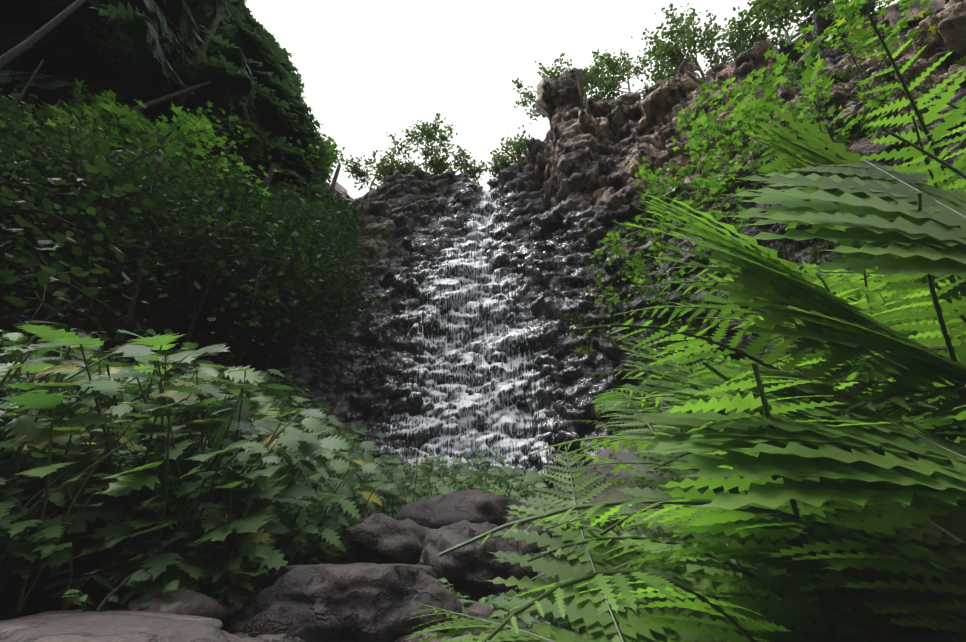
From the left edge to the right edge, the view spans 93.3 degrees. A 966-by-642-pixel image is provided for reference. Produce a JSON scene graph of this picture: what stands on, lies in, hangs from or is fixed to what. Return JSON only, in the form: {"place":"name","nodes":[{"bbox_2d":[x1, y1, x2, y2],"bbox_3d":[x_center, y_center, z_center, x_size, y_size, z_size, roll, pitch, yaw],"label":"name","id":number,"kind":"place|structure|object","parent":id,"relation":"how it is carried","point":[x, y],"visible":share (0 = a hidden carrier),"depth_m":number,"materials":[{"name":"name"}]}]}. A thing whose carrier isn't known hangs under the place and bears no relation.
{"place":"outdoors","nodes":[
{"label":"outdoors","id":0,"kind":"place"},
{"bbox_2d":[0,0,965,636],"bbox_3d":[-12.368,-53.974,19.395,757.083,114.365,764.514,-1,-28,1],"label":"terrain","id":1,"kind":"structure","parent":0,"point":[550,208],"depth_m":16.59,"materials":[{"name":"grey stone"}]},
{"bbox_2d":[0,609,254,641],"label":"slab rock","id":2,"kind":"object","parent":1,"relation":"on","point":[121,625],"visible":0.96,"depth_m":1.07,"materials":[{"name":"stone"}]},
{"bbox_2d":[0,0,360,243],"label":"ivy","id":3,"kind":"object","parent":1,"relation":"on","point":[119,44],"visible":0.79,"depth_m":11.15,"materials":[{"name":"green plant"}]},
{"bbox_2d":[0,87,381,387],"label":"bush","id":4,"kind":"object","parent":1,"relation":"on","point":[30,136],"visible":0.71,"depth_m":5.38,"materials":[{"name":"green plant"}]},
{"bbox_2d":[0,108,369,335],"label":"shrub","id":5,"kind":"object","parent":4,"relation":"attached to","point":[215,161],"visible":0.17,"depth_m":6.22,"materials":[{"name":"green plant"}]},
{"bbox_2d":[35,77,357,312],"bbox_3d":[-6.228,-3.925,11.310,6.869,10.811,10.204,21,-35,-34],"label":"shrub","id":6,"kind":"object","parent":1,"relation":"on","point":[143,130],"visible":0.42,"depth_m":7.52,"materials":[{"name":"green plant"}]},
{"bbox_2d":[0,320,553,640],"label":"herb","id":7,"kind":"object","parent":1,"relation":"on","point":[129,535],"depth_m":1.88,"materials":[{"name":"green plant"}]},
{"bbox_2d":[127,588,535,641],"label":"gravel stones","id":8,"kind":"object","parent":1,"relation":"on","point":[180,601],"visible":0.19,"depth_m":1.53,"materials":[{"name":"stone"}]},
{"bbox_2d":[230,563,461,641],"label":"rock","id":9,"kind":"object","parent":1,"relation":"on","point":[362,602],"visible":0.92,"depth_m":1.67,"materials":[{"name":"grey stone"}]},
{"bbox_2d":[348,513,429,564],"bbox_3d":[-0.782,1.838,3.749,0.686,0.461,0.850,20,-34,-32],"label":"path rock","id":10,"kind":"object","parent":1,"relation":"on","point":[379,538],"visible":0.73,"depth_m":3.49,"materials":[{"name":"grey stone"}]},
{"bbox_2d":[393,489,510,528],"bbox_3d":[-0.261,2.089,4.689,1.405,0.670,1.087,-4,-28,7],"label":"rock","id":11,"kind":"object","parent":1,"relation":"on","point":[471,506],"visible":0.42,"depth_m":4.42,"materials":[{"name":"grey stone"}]},
{"bbox_2d":[0,0,934,372],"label":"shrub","id":12,"kind":"object","parent":1,"relation":"on","point":[182,92],"visible":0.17,"depth_m":7.12,"materials":[{"name":"green plant"}]},
{"bbox_2d":[356,185,578,502],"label":"waterfall water","id":13,"kind":"structure","parent":1,"relation":"on","point":[510,419],"depth_m":16.38,"materials":[{"name":"white liquid"}]},
{"bbox_2d":[417,520,526,608],"bbox_3d":[-0.088,1.686,3.030,0.705,0.689,0.839,6,-29,-10],"label":"dark rock","id":14,"kind":"object","parent":1,"relation":"on","point":[469,569],"visible":0.48,"depth_m":2.76,"materials":[{"name":"grey stone"}]},
{"bbox_2d":[498,495,522,504],"bbox_3d":[0.154,2.490,5.726,1.146,0.574,0.787,9,-29,-16],"label":"path rock","id":15,"kind":"object","parent":1,"relation":"on","point":[516,502],"depth_m":5.74,"materials":[{"name":"grey stone"}]},
{"bbox_2d":[505,501,554,536],"bbox_3d":[0.585,1.968,4.165,0.780,0.597,0.829,-13,-31,24],"label":"rock","id":16,"kind":"object","parent":1,"relation":"on","point":[523,524],"visible":0.04,"depth_m":4.06,"materials":[{"name":"grey stone"}]},
{"bbox_2d":[517,524,552,580],"bbox_3d":[0.358,2.013,3.921,0.638,0.472,0.833,-17,-32,29],"label":"path rock","id":17,"kind":"object","parent":1,"relation":"on","point":[524,548],"visible":0.08,"depth_m":3.60,"materials":[{"name":"grey stone"}]},
{"bbox_2d":[342,0,885,191],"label":"ridge tree","id":18,"kind":"object","parent":1,"relation":"on","point":[672,52],"depth_m":24.83,"materials":[{"name":"green plant"}]},
{"bbox_2d":[328,29,965,378],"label":"shrub","id":19,"kind":"object","parent":1,"relation":"on","point":[821,243],"visible":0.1,"depth_m":13.92,"materials":[{"name":"green plant"}]},
{"bbox_2d":[367,56,965,385],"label":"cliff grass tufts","id":20,"kind":"object","parent":1,"relation":"on","point":[580,351],"depth_m":15.20,"materials":[{"name":"green plant"}]},
{"bbox_2d":[405,15,965,641],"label":"fern","id":21,"kind":"object","parent":1,"relation":"on","point":[863,472],"depth_m":0.63,"materials":[{"name":"green plant"}]},
{"bbox_2d":[538,440,904,638],"bbox_3d":[0.822,0.986,1.746,1.369,1.105,1.324,24,-36,-38],"label":"mossy rock","id":22,"kind":"object","parent":1,"relation":"on","point":[611,492],"visible":0.08,"depth_m":1.74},
{"bbox_2d":[589,0,937,329],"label":"shrub","id":23,"kind":"object","parent":1,"relation":"on","point":[844,12],"visible":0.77,"depth_m":11.93,"materials":[{"name":"green plant"}]},
{"bbox_2d":[876,406,965,639],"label":"mossy rock","id":24,"kind":"object","parent":1,"relation":"on","point":[924,632],"visible":0.02,"depth_m":1.18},
{"bbox_2d":[245,0,898,198],"label":"sky","id":25,"kind":"structure","parent":0,"point":[370,69],"materials":[{"name":"white"}]}
]}

